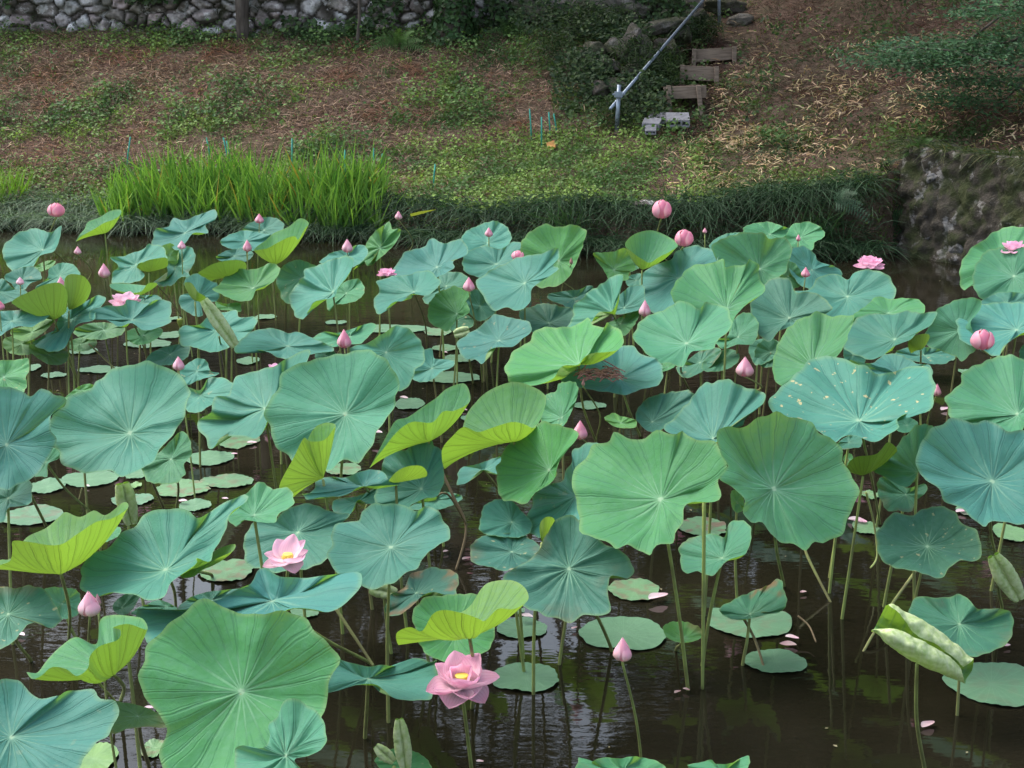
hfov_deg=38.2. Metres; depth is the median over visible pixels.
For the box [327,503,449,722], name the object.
lotus leaf
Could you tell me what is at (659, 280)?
lotus leaf
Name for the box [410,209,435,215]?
yellow leaf
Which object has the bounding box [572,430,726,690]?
lotus leaf
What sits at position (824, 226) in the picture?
grass tuft
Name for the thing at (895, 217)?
fern
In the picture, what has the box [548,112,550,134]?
garden stake
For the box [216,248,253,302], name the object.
lotus leaf
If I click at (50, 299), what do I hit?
lotus leaf
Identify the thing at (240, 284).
lotus leaf
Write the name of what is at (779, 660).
floating leaf
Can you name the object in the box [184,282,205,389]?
lotus leaf
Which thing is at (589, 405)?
floating leaf
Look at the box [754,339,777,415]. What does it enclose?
lotus leaf
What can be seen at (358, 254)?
lotus leaf
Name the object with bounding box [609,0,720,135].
handrail
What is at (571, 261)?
lotus bud
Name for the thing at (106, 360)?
bare stalk
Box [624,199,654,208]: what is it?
flat stone
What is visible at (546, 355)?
lotus leaf
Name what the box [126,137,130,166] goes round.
garden stake
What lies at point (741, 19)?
boulder wall
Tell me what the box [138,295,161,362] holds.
lotus leaf
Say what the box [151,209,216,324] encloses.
lotus leaf
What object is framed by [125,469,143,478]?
floating leaf
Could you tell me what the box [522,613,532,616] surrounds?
fallen petal
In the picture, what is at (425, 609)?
lotus leaf
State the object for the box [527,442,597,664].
lotus leaf
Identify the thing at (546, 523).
lotus leaf
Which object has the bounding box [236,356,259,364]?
floating leaf
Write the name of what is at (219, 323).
lotus leaf
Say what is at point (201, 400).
lotus leaf
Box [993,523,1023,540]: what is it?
floating leaf
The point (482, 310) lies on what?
lotus leaf
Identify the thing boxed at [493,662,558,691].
floating leaf
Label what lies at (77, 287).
lotus leaf
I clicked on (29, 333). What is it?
lotus leaf
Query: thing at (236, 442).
floating leaf
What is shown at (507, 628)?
floating leaf
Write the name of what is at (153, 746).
floating leaf
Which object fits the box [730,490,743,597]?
lotus leaf
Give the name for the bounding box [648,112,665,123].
concrete block
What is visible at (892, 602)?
bare stalk
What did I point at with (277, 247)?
lotus leaf
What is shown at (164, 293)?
bare stalk
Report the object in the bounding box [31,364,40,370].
floating leaf
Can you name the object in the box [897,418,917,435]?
lotus leaf
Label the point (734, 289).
lotus leaf
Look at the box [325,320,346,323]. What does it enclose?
floating leaf
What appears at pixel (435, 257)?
lotus leaf
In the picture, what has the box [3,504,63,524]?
floating leaf
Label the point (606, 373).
dried tangle
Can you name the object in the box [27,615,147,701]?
lotus leaf
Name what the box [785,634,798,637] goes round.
fallen petal
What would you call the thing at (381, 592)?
lotus leaf
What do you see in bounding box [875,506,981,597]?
lotus leaf
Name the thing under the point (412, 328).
floating leaf
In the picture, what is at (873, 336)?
lotus leaf
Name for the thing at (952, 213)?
retaining wall
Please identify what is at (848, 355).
lotus leaf
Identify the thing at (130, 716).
lotus leaf
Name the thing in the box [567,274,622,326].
lotus leaf
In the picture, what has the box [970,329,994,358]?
lotus bud
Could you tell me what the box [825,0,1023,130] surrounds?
maple tree
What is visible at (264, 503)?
lotus leaf
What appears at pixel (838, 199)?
fern
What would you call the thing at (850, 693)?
water
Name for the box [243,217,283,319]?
lotus leaf
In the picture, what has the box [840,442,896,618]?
lotus leaf
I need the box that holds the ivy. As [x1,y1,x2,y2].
[0,0,698,45]
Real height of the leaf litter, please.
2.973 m
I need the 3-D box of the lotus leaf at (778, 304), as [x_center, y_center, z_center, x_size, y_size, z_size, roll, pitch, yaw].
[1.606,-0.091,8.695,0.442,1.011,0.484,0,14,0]
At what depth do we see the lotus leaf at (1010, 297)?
8.62 m
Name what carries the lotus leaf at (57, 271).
on the water
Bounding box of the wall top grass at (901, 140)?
[878,131,1023,175]
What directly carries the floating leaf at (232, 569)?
on the water
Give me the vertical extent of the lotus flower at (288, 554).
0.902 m
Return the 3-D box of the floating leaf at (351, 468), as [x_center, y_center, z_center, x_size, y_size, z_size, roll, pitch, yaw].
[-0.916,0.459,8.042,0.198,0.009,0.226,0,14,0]
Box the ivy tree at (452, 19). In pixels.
[419,0,482,45]
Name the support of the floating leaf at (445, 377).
on the water
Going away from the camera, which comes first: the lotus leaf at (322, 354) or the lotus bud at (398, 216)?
the lotus leaf at (322, 354)
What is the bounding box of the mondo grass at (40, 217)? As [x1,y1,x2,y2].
[0,163,919,264]
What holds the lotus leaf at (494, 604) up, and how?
on the water
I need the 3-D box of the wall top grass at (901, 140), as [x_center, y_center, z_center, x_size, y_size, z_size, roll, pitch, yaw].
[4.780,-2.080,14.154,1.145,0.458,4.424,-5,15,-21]
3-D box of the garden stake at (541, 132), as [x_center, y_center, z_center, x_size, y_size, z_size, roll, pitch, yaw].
[0.352,-2.939,17.612,0.020,0.475,0.016,0,14,0]
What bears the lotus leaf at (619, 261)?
on the water
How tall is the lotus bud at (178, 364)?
0.856 m
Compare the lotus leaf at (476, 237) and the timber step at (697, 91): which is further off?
the timber step at (697, 91)
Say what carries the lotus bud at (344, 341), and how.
on the water
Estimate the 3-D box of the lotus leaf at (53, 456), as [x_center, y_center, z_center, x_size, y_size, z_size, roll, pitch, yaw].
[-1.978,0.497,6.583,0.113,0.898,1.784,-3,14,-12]
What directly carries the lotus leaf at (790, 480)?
on the water
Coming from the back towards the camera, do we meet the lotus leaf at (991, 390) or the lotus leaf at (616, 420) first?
the lotus leaf at (616, 420)
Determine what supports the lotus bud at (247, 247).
on the water
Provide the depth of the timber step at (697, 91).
18.22 m
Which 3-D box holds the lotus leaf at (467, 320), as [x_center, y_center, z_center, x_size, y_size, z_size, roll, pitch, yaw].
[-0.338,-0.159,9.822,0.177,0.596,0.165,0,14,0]
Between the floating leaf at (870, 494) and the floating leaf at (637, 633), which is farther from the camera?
the floating leaf at (870, 494)
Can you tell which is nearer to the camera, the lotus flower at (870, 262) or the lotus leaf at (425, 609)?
the lotus leaf at (425, 609)
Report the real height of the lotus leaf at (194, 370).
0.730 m
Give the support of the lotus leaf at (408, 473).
on the water
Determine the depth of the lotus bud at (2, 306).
8.71 m
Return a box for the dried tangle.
[573,360,626,381]
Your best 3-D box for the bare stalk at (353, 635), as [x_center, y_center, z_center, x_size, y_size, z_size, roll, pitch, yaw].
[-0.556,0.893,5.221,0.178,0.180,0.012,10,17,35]
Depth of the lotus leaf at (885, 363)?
6.96 m
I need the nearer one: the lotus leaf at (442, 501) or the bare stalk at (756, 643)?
the bare stalk at (756, 643)
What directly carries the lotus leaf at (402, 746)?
on the water
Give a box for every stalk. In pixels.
[88,343,114,367]
[96,594,117,767]
[157,284,182,316]
[335,609,373,665]
[437,492,466,524]
[444,474,466,569]
[701,503,705,689]
[743,620,763,665]
[797,615,816,642]
[804,550,831,601]
[862,574,911,650]
[865,491,877,568]
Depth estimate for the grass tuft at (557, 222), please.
15.25 m
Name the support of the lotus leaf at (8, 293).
on the water
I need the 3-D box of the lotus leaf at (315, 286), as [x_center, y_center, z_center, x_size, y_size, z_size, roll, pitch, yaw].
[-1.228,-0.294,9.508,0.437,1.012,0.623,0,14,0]
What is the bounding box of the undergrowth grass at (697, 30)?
[522,0,735,132]
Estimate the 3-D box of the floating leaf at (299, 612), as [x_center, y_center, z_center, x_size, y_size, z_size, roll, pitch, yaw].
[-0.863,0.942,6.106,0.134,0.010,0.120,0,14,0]
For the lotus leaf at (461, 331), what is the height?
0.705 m
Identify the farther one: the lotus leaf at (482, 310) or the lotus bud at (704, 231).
the lotus bud at (704, 231)
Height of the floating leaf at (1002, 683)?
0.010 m
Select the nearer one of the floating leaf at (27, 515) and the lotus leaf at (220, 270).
the floating leaf at (27, 515)
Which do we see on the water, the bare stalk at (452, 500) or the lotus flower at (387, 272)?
the lotus flower at (387, 272)
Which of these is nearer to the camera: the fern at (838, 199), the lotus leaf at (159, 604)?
the lotus leaf at (159, 604)
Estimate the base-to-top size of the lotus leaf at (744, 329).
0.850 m
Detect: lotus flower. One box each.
[108,291,140,364]
[263,534,307,612]
[268,363,281,463]
[377,268,396,328]
[426,650,499,767]
[853,255,884,268]
[1001,241,1023,253]
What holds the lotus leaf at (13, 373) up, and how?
on the water
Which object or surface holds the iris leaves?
on the ground at (434, 56)
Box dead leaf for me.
[546,141,555,148]
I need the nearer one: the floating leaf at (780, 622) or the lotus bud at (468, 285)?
the floating leaf at (780, 622)
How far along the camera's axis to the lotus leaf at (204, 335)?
9.05 m
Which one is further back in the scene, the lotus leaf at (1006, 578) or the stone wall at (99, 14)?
the stone wall at (99, 14)
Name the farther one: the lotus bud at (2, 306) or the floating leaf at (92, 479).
the lotus bud at (2, 306)
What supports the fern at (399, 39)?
on the ground at (434, 56)
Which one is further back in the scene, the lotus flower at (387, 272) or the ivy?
the ivy
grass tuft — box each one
[516,183,620,238]
[740,184,865,244]
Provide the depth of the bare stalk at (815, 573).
6.29 m
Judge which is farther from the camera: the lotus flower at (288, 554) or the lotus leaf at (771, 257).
the lotus leaf at (771, 257)
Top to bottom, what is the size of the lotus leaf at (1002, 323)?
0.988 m
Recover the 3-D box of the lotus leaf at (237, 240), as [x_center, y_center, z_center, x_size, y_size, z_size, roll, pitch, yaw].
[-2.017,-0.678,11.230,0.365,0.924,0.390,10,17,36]
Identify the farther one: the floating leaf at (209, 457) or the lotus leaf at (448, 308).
the lotus leaf at (448, 308)
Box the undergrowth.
[509,0,674,122]
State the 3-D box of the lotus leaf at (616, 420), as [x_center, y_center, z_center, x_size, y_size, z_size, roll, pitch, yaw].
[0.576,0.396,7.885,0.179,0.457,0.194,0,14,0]
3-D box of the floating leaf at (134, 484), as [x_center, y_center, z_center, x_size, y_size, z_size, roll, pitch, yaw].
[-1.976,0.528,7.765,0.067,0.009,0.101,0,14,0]
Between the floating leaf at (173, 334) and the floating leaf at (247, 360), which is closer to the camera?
the floating leaf at (247, 360)
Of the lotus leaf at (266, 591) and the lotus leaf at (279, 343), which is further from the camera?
the lotus leaf at (279, 343)
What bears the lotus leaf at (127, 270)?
on the water
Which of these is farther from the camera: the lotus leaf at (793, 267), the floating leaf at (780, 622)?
the lotus leaf at (793, 267)
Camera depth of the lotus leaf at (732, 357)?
8.55 m
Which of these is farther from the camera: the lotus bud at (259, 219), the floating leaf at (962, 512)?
the lotus bud at (259, 219)
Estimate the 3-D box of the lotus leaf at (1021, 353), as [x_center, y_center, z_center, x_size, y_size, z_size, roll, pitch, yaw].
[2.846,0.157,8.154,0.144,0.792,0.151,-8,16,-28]
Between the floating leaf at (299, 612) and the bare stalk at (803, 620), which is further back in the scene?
the floating leaf at (299, 612)
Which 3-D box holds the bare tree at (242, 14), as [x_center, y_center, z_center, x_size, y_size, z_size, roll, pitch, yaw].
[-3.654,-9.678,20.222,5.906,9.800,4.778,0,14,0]
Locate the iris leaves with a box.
[0,132,404,235]
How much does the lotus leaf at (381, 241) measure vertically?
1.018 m
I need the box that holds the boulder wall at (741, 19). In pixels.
[509,0,753,98]
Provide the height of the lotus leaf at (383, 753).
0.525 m
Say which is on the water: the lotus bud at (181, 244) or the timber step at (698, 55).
the lotus bud at (181, 244)
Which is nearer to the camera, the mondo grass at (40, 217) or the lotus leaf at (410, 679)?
the lotus leaf at (410, 679)
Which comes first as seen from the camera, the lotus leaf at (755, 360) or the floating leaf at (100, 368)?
the lotus leaf at (755, 360)
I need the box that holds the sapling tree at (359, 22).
[356,0,360,43]
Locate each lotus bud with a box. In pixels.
[0,301,4,359]
[16,277,27,381]
[47,203,66,262]
[57,277,77,379]
[74,247,91,279]
[78,591,115,700]
[98,263,110,299]
[173,357,195,497]
[178,240,192,356]
[243,240,252,363]
[255,214,263,328]
[337,329,351,353]
[342,239,359,321]
[395,211,412,250]
[463,277,482,382]
[485,227,492,320]
[511,250,523,346]
[563,258,573,289]
[574,421,587,442]
[581,380,600,439]
[613,638,641,756]
[639,300,650,355]
[652,200,671,260]
[675,229,692,249]
[702,228,706,247]
[736,357,761,390]
[794,234,800,290]
[801,267,809,290]
[927,384,940,424]
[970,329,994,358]
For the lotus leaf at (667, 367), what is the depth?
8.42 m
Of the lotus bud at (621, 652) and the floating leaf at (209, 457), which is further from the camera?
the floating leaf at (209, 457)
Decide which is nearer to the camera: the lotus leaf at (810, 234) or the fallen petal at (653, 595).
the fallen petal at (653, 595)
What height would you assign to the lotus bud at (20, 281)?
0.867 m
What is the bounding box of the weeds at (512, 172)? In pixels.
[0,0,1023,255]
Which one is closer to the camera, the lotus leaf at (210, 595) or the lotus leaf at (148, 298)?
the lotus leaf at (210, 595)
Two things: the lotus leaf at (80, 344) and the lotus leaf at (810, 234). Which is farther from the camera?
the lotus leaf at (810, 234)
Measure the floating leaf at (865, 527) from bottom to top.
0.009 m
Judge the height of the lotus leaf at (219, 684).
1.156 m
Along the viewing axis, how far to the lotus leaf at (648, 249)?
9.90 m
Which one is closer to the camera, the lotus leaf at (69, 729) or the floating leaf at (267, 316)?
the lotus leaf at (69, 729)
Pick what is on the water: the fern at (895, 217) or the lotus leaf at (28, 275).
the lotus leaf at (28, 275)
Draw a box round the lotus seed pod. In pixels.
[177,318,182,373]
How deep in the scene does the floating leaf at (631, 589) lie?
6.36 m
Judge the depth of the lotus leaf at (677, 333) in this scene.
7.50 m
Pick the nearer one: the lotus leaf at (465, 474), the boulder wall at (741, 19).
the lotus leaf at (465, 474)
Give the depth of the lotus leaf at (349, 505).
6.08 m
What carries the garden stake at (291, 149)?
on the ground at (434, 56)
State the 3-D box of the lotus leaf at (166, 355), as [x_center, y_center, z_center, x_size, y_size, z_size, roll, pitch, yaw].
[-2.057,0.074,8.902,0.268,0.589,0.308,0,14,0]
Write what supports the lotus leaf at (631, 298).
on the water
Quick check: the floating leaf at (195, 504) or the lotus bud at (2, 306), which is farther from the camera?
the lotus bud at (2, 306)
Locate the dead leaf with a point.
(551, 144)
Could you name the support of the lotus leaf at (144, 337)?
on the water
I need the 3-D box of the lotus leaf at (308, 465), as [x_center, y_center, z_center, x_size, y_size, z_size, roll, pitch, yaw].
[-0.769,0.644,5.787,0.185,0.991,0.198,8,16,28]
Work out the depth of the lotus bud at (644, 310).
8.21 m
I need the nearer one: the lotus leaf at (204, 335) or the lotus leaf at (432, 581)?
the lotus leaf at (432, 581)
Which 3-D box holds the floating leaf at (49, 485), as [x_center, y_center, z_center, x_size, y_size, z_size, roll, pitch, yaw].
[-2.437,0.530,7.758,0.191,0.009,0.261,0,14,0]
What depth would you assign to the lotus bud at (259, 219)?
11.41 m
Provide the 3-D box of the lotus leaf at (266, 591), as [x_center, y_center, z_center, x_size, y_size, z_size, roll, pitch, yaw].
[-0.782,0.904,4.904,0.688,0.920,1.576,0,14,0]
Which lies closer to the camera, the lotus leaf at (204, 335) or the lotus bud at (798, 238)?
the lotus leaf at (204, 335)
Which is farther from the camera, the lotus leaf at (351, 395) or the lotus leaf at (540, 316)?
the lotus leaf at (540, 316)
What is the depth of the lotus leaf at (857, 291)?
9.00 m
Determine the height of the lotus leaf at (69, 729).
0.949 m
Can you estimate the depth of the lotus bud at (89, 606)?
4.19 m
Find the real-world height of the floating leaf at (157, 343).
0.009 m
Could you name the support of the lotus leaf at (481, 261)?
on the water
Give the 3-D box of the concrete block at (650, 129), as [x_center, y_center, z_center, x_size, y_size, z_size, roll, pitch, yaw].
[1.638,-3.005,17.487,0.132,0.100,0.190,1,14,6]
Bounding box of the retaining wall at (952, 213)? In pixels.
[896,136,1023,264]
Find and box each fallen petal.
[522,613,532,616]
[648,593,667,598]
[779,641,796,644]
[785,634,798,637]
[848,516,866,521]
[921,721,933,726]
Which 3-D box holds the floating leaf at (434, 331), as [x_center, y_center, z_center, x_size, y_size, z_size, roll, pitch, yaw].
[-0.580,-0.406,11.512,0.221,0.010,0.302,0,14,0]
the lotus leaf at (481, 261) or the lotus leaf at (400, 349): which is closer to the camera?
the lotus leaf at (400, 349)
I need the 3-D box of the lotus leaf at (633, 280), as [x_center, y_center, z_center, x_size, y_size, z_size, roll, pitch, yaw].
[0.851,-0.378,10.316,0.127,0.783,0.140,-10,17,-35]
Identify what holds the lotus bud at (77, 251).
on the water
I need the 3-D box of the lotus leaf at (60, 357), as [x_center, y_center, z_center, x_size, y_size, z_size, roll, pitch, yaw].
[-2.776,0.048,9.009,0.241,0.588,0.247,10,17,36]
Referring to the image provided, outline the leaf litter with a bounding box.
[574,0,1023,232]
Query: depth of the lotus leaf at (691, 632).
5.50 m
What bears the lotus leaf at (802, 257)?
on the water
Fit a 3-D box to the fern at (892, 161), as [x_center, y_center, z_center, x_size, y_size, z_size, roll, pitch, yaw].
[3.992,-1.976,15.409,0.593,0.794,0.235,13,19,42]
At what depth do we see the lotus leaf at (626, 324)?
9.44 m
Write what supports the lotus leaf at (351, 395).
on the water
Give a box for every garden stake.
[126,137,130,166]
[291,138,292,169]
[433,164,435,186]
[529,109,531,143]
[541,117,541,150]
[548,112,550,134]
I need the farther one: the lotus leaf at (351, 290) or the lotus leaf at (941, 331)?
the lotus leaf at (351, 290)
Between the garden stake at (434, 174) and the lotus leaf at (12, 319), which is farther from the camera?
the garden stake at (434, 174)
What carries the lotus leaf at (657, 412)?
on the water
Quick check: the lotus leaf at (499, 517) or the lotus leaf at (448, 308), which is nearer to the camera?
the lotus leaf at (499, 517)
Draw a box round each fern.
[369,28,430,55]
[484,13,543,43]
[830,187,870,222]
[873,156,900,208]
[892,206,902,249]
[901,137,932,157]
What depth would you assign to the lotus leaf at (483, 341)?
8.54 m
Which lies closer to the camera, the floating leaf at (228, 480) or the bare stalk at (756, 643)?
the bare stalk at (756, 643)
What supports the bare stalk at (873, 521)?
on the water
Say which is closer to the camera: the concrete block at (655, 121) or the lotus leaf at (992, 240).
the lotus leaf at (992, 240)
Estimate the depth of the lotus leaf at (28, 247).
10.94 m
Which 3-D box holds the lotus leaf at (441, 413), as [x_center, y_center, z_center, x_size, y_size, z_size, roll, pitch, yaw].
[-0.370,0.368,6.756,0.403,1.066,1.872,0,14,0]
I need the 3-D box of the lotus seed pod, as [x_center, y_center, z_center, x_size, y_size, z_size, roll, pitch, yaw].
[-2.256,-0.178,10.038,0.041,0.529,0.085,11,18,37]
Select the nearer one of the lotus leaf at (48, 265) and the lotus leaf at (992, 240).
the lotus leaf at (992, 240)
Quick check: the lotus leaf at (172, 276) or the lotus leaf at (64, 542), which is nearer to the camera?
the lotus leaf at (64, 542)
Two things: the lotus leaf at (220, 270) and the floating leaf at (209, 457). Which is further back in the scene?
the lotus leaf at (220, 270)
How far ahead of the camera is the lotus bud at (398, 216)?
11.04 m
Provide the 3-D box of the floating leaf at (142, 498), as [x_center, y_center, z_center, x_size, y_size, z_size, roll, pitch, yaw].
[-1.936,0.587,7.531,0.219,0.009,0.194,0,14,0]
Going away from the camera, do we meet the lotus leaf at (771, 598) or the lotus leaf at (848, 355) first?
the lotus leaf at (771, 598)
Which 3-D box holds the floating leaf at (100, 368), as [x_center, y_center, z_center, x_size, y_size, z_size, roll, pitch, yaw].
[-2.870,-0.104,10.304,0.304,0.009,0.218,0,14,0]
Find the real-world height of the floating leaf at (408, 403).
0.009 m
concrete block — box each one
[642,118,661,130]
[645,125,655,134]
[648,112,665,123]
[666,112,689,126]
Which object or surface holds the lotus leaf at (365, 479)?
on the water
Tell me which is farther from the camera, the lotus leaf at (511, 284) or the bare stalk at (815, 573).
the lotus leaf at (511, 284)
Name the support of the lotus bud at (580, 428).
on the water
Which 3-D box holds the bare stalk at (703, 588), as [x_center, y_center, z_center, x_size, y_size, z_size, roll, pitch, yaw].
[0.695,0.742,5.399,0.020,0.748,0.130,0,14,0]
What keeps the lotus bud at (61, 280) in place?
on the water
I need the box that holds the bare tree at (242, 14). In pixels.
[235,0,248,42]
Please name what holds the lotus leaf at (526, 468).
on the water
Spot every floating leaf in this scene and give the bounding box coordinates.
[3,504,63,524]
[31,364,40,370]
[32,477,65,492]
[41,372,66,377]
[62,471,118,486]
[69,348,97,353]
[77,365,117,372]
[80,742,118,767]
[111,493,153,504]
[123,339,170,347]
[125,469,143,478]
[130,481,141,487]
[141,738,163,757]
[156,479,210,496]
[159,331,178,338]
[179,498,210,510]
[187,450,233,465]
[199,473,253,487]
[199,559,252,580]
[220,436,259,448]
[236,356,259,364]
[255,314,276,318]
[290,609,318,616]
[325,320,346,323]
[326,463,360,474]
[373,324,429,331]
[395,398,424,408]
[424,328,451,335]
[430,371,479,382]
[432,344,454,350]
[445,354,473,361]
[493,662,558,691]
[497,616,547,637]
[574,401,605,408]
[578,616,665,649]
[608,578,658,600]
[679,516,725,534]
[710,608,791,637]
[745,649,806,672]
[852,520,878,533]
[862,490,877,498]
[942,662,1023,706]
[956,506,967,514]
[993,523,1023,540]
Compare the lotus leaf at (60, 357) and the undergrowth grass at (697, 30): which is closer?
the lotus leaf at (60, 357)
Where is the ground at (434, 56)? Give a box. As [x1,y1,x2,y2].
[0,0,1023,256]
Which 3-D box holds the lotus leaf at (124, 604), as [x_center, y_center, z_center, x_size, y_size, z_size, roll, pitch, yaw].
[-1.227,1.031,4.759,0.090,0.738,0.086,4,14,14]
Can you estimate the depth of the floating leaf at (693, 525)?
7.14 m
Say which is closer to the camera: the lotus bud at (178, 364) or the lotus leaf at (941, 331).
the lotus bud at (178, 364)
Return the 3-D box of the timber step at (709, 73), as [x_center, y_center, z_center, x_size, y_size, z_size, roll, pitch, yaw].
[2.414,-4.042,19.465,0.509,0.332,0.862,0,14,0]
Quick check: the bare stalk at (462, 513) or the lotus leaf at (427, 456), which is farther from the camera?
the bare stalk at (462, 513)
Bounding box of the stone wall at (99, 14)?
[0,0,544,36]
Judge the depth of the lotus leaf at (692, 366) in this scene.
8.69 m
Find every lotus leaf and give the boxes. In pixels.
[0,278,26,359]
[0,310,48,359]
[0,358,29,391]
[0,387,65,526]
[0,481,32,644]
[0,502,128,639]
[0,585,61,661]
[0,679,118,767]
[2,226,61,333]
[3,336,34,392]
[4,266,41,358]
[10,319,53,395]
[12,283,77,386]
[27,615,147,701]
[28,344,68,390]
[33,295,105,389]
[35,260,55,280]
[35,262,79,362]
[35,448,90,511]
[44,587,80,636]
[50,360,190,508]
[64,274,90,393]
[65,384,92,513]
[67,337,96,386]
[73,322,124,368]
[76,209,120,337]
[80,494,248,606]
[89,299,171,356]
[99,527,120,550]
[110,243,167,284]
[110,283,156,297]
[110,701,166,767]
[113,594,141,767]
[115,481,144,605]
[127,327,162,358]
[131,600,176,614]
[136,568,371,665]
[137,257,167,352]
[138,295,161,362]
[138,598,340,767]
[142,431,191,507]
[145,344,189,370]
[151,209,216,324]
[153,246,195,325]
[163,243,179,328]
[176,584,249,609]
[178,310,257,376]
[179,273,219,388]
[180,358,218,466]
[181,544,235,577]
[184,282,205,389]
[186,377,232,450]
[197,349,310,516]
[198,260,246,382]
[200,298,238,374]
[212,263,279,370]
[215,301,241,378]
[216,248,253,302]
[220,230,270,316]
[228,482,294,567]
[234,328,333,358]
[234,698,326,767]
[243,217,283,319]
[243,503,349,618]
[254,218,308,263]
[264,349,399,498]
[276,260,315,331]
[279,423,343,633]
[289,255,353,353]
[303,469,400,508]
[313,323,375,353]
[315,351,335,357]
[319,245,367,352]
[326,278,364,352]
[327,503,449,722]
[328,658,437,738]
[332,489,375,609]
[349,325,424,431]
[354,222,400,334]
[369,584,397,653]
[370,383,469,466]
[373,743,395,767]
[374,270,440,347]
[374,440,443,567]
[374,749,431,767]
[384,567,458,661]
[389,465,426,627]
[393,238,467,371]
[393,718,411,767]
[396,580,528,708]
[410,492,462,546]
[412,593,494,661]
[413,348,454,442]
[422,272,467,356]
[427,285,470,385]
[442,382,545,501]
[450,315,473,383]
[453,326,473,382]
[457,314,531,386]
[457,456,500,490]
[461,221,511,319]
[462,242,520,362]
[466,289,495,381]
[470,533,539,671]
[476,248,558,343]
[479,499,531,658]
[496,421,578,503]
[503,515,633,651]
[504,318,623,442]
[519,303,573,388]
[520,223,586,290]
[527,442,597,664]
[532,517,554,694]
[541,381,578,478]
[547,285,592,309]
[560,345,662,436]
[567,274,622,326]
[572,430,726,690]
[575,756,665,767]
[593,248,635,317]
[604,413,636,433]
[608,310,639,397]
[616,285,645,345]
[625,230,677,319]
[625,273,640,344]
[629,260,638,346]
[633,301,731,391]
[636,390,693,432]
[639,245,717,385]
[661,363,674,430]
[663,621,700,650]
[664,379,765,615]
[670,259,764,446]
[676,347,720,385]
[678,520,750,662]
[687,756,749,767]
[701,349,739,379]
[709,232,738,347]
[711,232,791,389]
[716,312,758,382]
[717,411,859,586]
[719,579,786,665]
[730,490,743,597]
[743,221,788,238]
[749,338,778,413]
[750,277,831,341]
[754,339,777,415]
[768,356,935,524]
[772,311,853,385]
[779,261,802,341]
[784,222,824,249]
[789,245,841,288]
[795,269,895,316]
[828,436,861,592]
[828,453,852,577]
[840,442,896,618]
[843,310,936,359]
[843,349,865,435]
[849,354,932,527]
[853,297,924,322]
[871,604,973,767]
[874,424,932,598]
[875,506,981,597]
[877,476,926,607]
[895,347,954,363]
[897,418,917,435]
[908,334,929,424]
[908,594,1013,715]
[915,418,1023,552]
[925,297,981,420]
[944,354,1023,590]
[955,302,1023,355]
[959,226,1023,358]
[972,247,1023,355]
[981,292,1023,355]
[988,552,1023,608]
[1019,345,1023,358]
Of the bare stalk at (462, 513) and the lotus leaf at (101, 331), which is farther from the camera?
the lotus leaf at (101, 331)
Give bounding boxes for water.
[0,225,1023,767]
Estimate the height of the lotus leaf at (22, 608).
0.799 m
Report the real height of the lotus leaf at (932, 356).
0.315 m
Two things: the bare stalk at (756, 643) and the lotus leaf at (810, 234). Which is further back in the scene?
the lotus leaf at (810, 234)
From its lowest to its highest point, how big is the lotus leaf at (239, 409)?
1.082 m
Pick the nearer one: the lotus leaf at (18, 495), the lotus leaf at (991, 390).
the lotus leaf at (18, 495)
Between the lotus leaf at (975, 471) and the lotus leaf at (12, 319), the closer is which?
the lotus leaf at (975, 471)
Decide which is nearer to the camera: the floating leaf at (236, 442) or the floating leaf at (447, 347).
the floating leaf at (236, 442)
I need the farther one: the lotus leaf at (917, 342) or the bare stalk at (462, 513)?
the lotus leaf at (917, 342)
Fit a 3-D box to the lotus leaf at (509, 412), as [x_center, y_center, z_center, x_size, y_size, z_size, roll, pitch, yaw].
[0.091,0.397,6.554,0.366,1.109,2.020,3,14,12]
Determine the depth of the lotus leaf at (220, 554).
4.47 m
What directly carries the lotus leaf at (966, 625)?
on the water
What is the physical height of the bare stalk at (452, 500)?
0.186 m
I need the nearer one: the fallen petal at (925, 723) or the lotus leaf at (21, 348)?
the fallen petal at (925, 723)
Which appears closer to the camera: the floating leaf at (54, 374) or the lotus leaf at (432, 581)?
the lotus leaf at (432, 581)
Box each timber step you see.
[661,84,705,116]
[679,65,718,86]
[691,46,736,65]
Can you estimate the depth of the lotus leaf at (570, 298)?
10.15 m
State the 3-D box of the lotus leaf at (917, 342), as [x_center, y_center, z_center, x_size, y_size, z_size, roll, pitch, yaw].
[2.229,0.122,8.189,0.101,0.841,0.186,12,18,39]
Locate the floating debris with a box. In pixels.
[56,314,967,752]
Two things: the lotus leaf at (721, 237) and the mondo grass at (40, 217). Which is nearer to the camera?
the lotus leaf at (721, 237)
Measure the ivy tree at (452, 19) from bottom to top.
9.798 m

